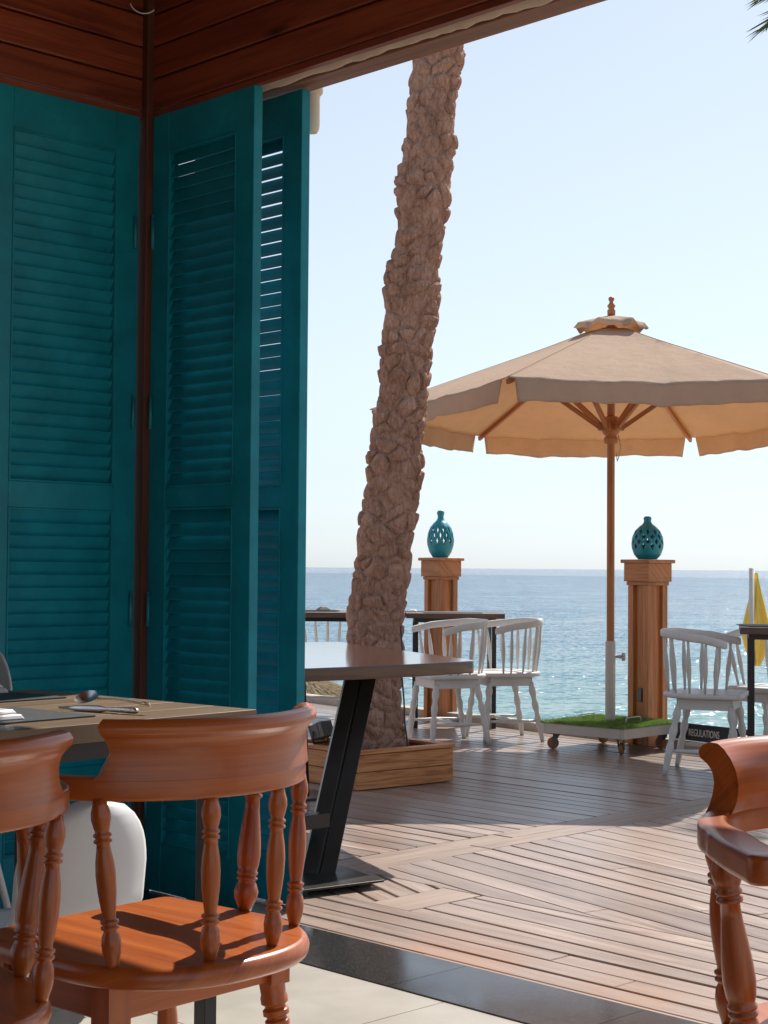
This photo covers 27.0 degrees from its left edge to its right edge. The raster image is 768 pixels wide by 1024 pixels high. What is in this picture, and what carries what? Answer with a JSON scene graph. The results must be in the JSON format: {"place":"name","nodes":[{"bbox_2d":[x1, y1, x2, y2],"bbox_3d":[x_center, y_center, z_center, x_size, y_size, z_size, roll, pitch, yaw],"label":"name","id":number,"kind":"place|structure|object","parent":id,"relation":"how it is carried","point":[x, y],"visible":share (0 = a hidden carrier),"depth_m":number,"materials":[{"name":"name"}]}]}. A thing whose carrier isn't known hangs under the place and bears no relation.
{"place":"outdoors","nodes":[
{"label":"outdoors","id":0,"kind":"place"},
{"bbox_2d":[48,963,522,1023],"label":"tile floor","id":1,"kind":"structure","parent":0,"point":[317,995],"depth_m":4.00,"materials":[{"name":"beige tile"}]},
{"bbox_2d":[0,652,11,907],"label":"plastic chair","id":2,"kind":"object","parent":1,"relation":"on","point":[5,680],"visible":0.27,"depth_m":4.71,"materials":[{"name":"white plastic"}]},
{"bbox_2d":[0,730,73,1023],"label":"captain chair","id":3,"kind":"object","parent":1,"relation":"on","point":[34,793],"visible":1,"depth_m":2.39,"materials":[{"name":"brown wood"}]},
{"bbox_2d":[0,801,145,927],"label":"plastic chair","id":4,"kind":"object","parent":1,"relation":"on","point":[79,893],"visible":0.35,"depth_m":3.89,"materials":[{"name":"white plastic"}]},
{"bbox_2d":[0,689,255,1023],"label":"table","id":5,"kind":"object","parent":1,"relation":"on","point":[89,742],"visible":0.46,"depth_m":3.73,"materials":[{"name":"brown wood"}]},
{"bbox_2d":[0,691,66,702],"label":"placemat","id":6,"kind":"object","parent":5,"relation":"on","point":[9,696],"visible":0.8,"depth_m":4.08,"materials":[{"name":"grey fabric"}]},
{"bbox_2d":[0,684,7,692],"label":"napkin","id":7,"kind":"object","parent":6,"relation":"on","point":[3,690],"visible":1,"depth_m":4.21,"materials":[{"name":"white fabric"}]},
{"bbox_2d":[0,707,95,724],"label":"placemat","id":8,"kind":"object","parent":5,"relation":"on","point":[31,715],"visible":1,"depth_m":3.59,"materials":[{"name":"grey fabric"}]},
{"bbox_2d":[0,708,23,720],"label":"napkin","id":9,"kind":"object","parent":8,"relation":"on","point":[7,714],"visible":1,"depth_m":3.48,"materials":[{"name":"white fabric"}]},
{"bbox_2d":[58,705,138,713],"bbox_3d":[-0.661,0.457,3.704,0.232,0.019,0.007,-1,-2,28],"label":"knife","id":10,"kind":"object","parent":5,"relation":"on","point":[99,709],"visible":1,"depth_m":3.70,"materials":[{"name":"metal"}]},
{"bbox_2d":[74,690,150,706],"bbox_3d":[-0.632,0.440,3.729,0.245,0.021,0.050,-1,29,38],"label":"spoon","id":11,"kind":"object","parent":5,"relation":"on","point":[88,696],"visible":1,"depth_m":3.77,"materials":[{"name":"metal"}]},
{"bbox_2d":[0,702,316,1023],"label":"captain chair","id":12,"kind":"object","parent":1,"relation":"on","point":[164,957],"visible":0.91,"depth_m":2.67,"materials":[{"name":"brown wood"}]},
{"bbox_2d":[697,735,767,1023],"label":"captain chair","id":13,"kind":"object","parent":1,"relation":"on","point":[733,850],"visible":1,"depth_m":2.15,"materials":[{"name":"brown wood"}]},
{"bbox_2d":[306,681,341,695],"bbox_3d":[-1.066,3.043,19.509,2.997,2.220,3.009,0,-2,0],"label":"thatched parasol","id":14,"kind":"object","parent":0,"point":[327,688],"visible":0.12,"depth_m":19.14,"materials":[{"name":"beige plant"}]},
{"bbox_2d":[142,889,701,1023],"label":"granite threshold","id":15,"kind":"object","parent":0,"point":[498,995],"visible":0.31,"depth_m":4.21,"materials":[{"name":"black stone"}]},
{"bbox_2d":[0,0,605,911],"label":"pavilion","id":16,"kind":"structure","parent":15,"relation":"on","point":[152,484],"depth_m":5.28,"materials":[{"name":"teal wood"}]},
{"bbox_2d":[130,3,154,13],"bbox_3d":[-0.795,-1.655,5.261,0.083,0.036,0.005,0,-2,0],"label":"cable loop","id":17,"kind":"object","parent":16,"relation":"hanging from","point":[141,12],"visible":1,"depth_m":5.26,"materials":[{"name":"white plastic"}]},
{"bbox_2d":[310,88,322,133],"bbox_3d":[-0.245,-1.415,5.428,0.078,0.265,0.078,0,-2,0],"label":"drain fitting","id":18,"kind":"object","parent":16,"relation":"attached to","point":[315,95],"visible":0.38,"depth_m":5.40,"materials":[{"name":"beige plastic"}]},
{"bbox_2d":[261,0,552,91],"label":"canvas blind","id":19,"kind":"object","parent":16,"relation":"attached to","point":[514,8],"visible":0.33,"depth_m":4.73,"materials":[{"name":"beige fabric"}]},
{"bbox_2d":[179,0,767,570],"label":"sky","id":20,"kind":"structure","parent":0,"point":[618,149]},
{"bbox_2d":[254,702,767,1023],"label":"deck","id":21,"kind":"structure","parent":0,"point":[619,914],"depth_m":5.70,"materials":[{"name":"brown wood"}]},
{"bbox_2d":[305,621,340,699],"bbox_3d":[-0.429,1.126,11.956,0.569,0.781,0.455,0,-2,0],"label":"bow chair","id":22,"kind":"object","parent":21,"relation":"on","point":[327,640],"visible":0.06,"depth_m":12.13,"materials":[{"name":"white paint"}]},
{"bbox_2d":[305,610,405,621],"bbox_3d":[-0.262,1.097,11.289,0.813,0.790,0.638,0,-2,0],"label":"table","id":23,"kind":"object","parent":21,"relation":"on","point":[330,616],"visible":0.16,"depth_m":10.99,"materials":[{"name":"brown wood"}]},
{"bbox_2d":[305,607,339,610],"bbox_3d":[-0.475,0.681,11.283,0.300,0.029,0.200,1,-2,-11],"label":"folded napkin","id":24,"kind":"object","parent":23,"relation":"on","point":[323,609],"visible":0.74,"depth_m":11.23,"materials":[{"name":"white fabric"}]},
{"bbox_2d":[308,737,454,790],"bbox_3d":[-0.086,1.290,8.303,0.646,0.190,0.646,2,-3,-39],"label":"planter","id":25,"kind":"object","parent":21,"relation":"on","point":[418,761],"visible":0.45,"depth_m":8.09,"materials":[{"name":"brown wood"}]},
{"bbox_2d":[308,720,332,743],"bbox_3d":[-0.320,1.131,8.230,0.107,0.120,0.127,-1,-3,40],"label":"floodlight","id":26,"kind":"object","parent":25,"relation":"on","point":[320,730],"visible":0.94,"depth_m":8.20,"materials":[{"name":"black metal"}]},
{"bbox_2d":[400,626,408,745],"bbox_3d":[0.100,0.978,8.227,0.064,0.781,0.029,-1,-2,34],"label":"cable","id":27,"kind":"object","parent":25,"relation":"in","point":[403,691],"visible":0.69,"depth_m":8.21,"materials":[{"name":"black rubber"}]},
{"bbox_2d":[346,44,465,749],"bbox_3d":[0.204,-1.518,8.476,0.798,5.767,0.335,0,-2,0],"label":"palm tree","id":28,"kind":"object","parent":25,"relation":"in","point":[388,518],"visible":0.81,"depth_m":8.34,"materials":[{"name":"brown plant"}]},
{"bbox_2d":[303,642,473,896],"bbox_3d":[-0.234,0.958,6.602,0.957,0.739,2.466,1,-2,-15],"label":"table","id":29,"kind":"object","parent":21,"relation":"on","point":[358,669],"visible":0.57,"depth_m":5.89,"materials":[{"name":"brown wood"}]},
{"bbox_2d":[418,558,463,717],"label":"pillar","id":30,"kind":"structure","parent":21,"relation":"on","point":[441,577],"depth_m":11.73,"materials":[{"name":"brown wood"}]},
{"bbox_2d":[427,510,453,557],"bbox_3d":[0.417,0.161,11.792,0.199,0.348,0.199,0,-2,0],"label":"lantern","id":31,"kind":"object","parent":30,"relation":"on","point":[441,548],"visible":1,"depth_m":11.73,"materials":[{"name":"teal ceramic"}]},
{"bbox_2d":[407,618,490,744],"bbox_3d":[0.429,1.068,10.122,0.455,0.781,0.569,1,-2,-20],"label":"bow chair","id":32,"kind":"object","parent":21,"relation":"on","point":[457,683],"visible":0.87,"depth_m":9.98,"materials":[{"name":"white paint"}]},
{"bbox_2d":[405,611,504,728],"bbox_3d":[0.488,1.102,11.269,0.677,0.790,0.638,0,-2,0],"label":"table","id":33,"kind":"object","parent":21,"relation":"on","point":[418,616],"visible":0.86,"depth_m":11.00,"materials":[{"name":"brown wood"}]},
{"bbox_2d":[422,611,481,612],"bbox_3d":[0.475,0.701,11.182,0.400,0.004,0.280,1,-2,-3],"label":"placemat","id":34,"kind":"object","parent":33,"relation":"on","point":[448,612],"visible":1,"depth_m":11.09,"materials":[{"name":"grey fabric"}]},
{"bbox_2d":[306,693,699,749],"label":"kerb","id":35,"kind":"structure","parent":21,"relation":"on","point":[531,726],"depth_m":11.30,"materials":[{"name":"stone"}]},
{"bbox_2d":[465,617,544,742],"bbox_3d":[0.799,1.080,10.371,0.455,0.781,0.569,1,-2,-14],"label":"bow chair","id":36,"kind":"object","parent":21,"relation":"on","point":[515,679],"visible":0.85,"depth_m":10.22,"materials":[{"name":"white paint"}]},
{"bbox_2d":[338,797,711,910],"bbox_3d":[3.314,1.449,8.897,10.690,0.029,0.797,2,-3,-45],"label":"deck band","id":37,"kind":"object","parent":21,"relation":"attached to","point":[422,900],"visible":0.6,"depth_m":6.38,"materials":[{"name":"brown wood"}]},
{"bbox_2d":[539,712,679,754],"bbox_3d":[1.387,1.349,9.819,0.636,0.210,0.636,-1,-3,42],"label":"parasol cart","id":38,"kind":"object","parent":21,"relation":"on","point":[603,730],"visible":0.96,"depth_m":9.67,"materials":[{"name":"green paint"}]},
{"bbox_2d":[370,296,767,721],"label":"parasol","id":39,"kind":"object","parent":38,"relation":"on","point":[610,386],"visible":0.93,"depth_m":9.81,"materials":[{"name":"fabric"}]},
{"bbox_2d":[620,559,674,745],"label":"pillar","id":40,"kind":"structure","parent":21,"relation":"on","point":[648,580],"depth_m":10.06,"materials":[{"name":"brown wood"}]},
{"bbox_2d":[631,516,663,558],"bbox_3d":[1.667,0.163,10.121,0.201,0.273,0.201,0,-2,0],"label":"lantern","id":41,"kind":"object","parent":40,"relation":"on","point":[643,547],"visible":0.99,"depth_m":10.06,"materials":[{"name":"teal ceramic"}]},
{"bbox_2d":[660,628,748,775],"bbox_3d":[1.737,1.029,8.723,0.455,0.781,0.569,0,-2,20],"label":"bow chair","id":42,"kind":"object","parent":21,"relation":"on","point":[689,698],"visible":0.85,"depth_m":8.59,"materials":[{"name":"white paint"}]},
{"bbox_2d":[726,629,767,738],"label":"bow chair","id":43,"kind":"object","parent":21,"relation":"on","point":[761,692],"visible":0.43,"depth_m":9.28,"materials":[{"name":"white paint"}]},
{"bbox_2d":[739,625,767,736],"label":"table","id":44,"kind":"object","parent":21,"relation":"on","point":[756,633],"visible":0.83,"depth_m":8.43,"materials":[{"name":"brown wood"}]},
{"bbox_2d":[736,624,767,626],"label":"placemat","id":45,"kind":"object","parent":44,"relation":"on","point":[757,625],"visible":1,"depth_m":8.62,"materials":[{"name":"grey fabric"}]},
{"bbox_2d":[305,567,767,737],"bbox_3d":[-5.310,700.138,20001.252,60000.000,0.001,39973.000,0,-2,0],"label":"sea","id":46,"kind":"structure","parent":0,"point":[568,607],"depth_m":103.64,"materials":[{"name":"liquid"}]},
{"bbox_2d":[742,568,767,665],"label":"closed parasol","id":47,"kind":"object","parent":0,"point":[756,612],"visible":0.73,"depth_m":14.07,"materials":[{"name":"yellow fabric"}]},
{"bbox_2d":[746,0,767,40],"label":"palm tree","id":48,"kind":"object","parent":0,"point":[763,27],"visible":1,"depth_m":12.26,"materials":[{"name":"green plant"}]},
{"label":"glass panel","id":49,"kind":"object","parent":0,"visible":0},
{"bbox_2d":[675,722,746,741],"bbox_3d":[1.982,1.342,9.648,0.009,0.104,0.620,2,-2,-37],"label":"sign","id":50,"kind":"object","parent":49,"relation":"attached to","point":[701,733],"visible":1,"depth_m":9.69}
]}

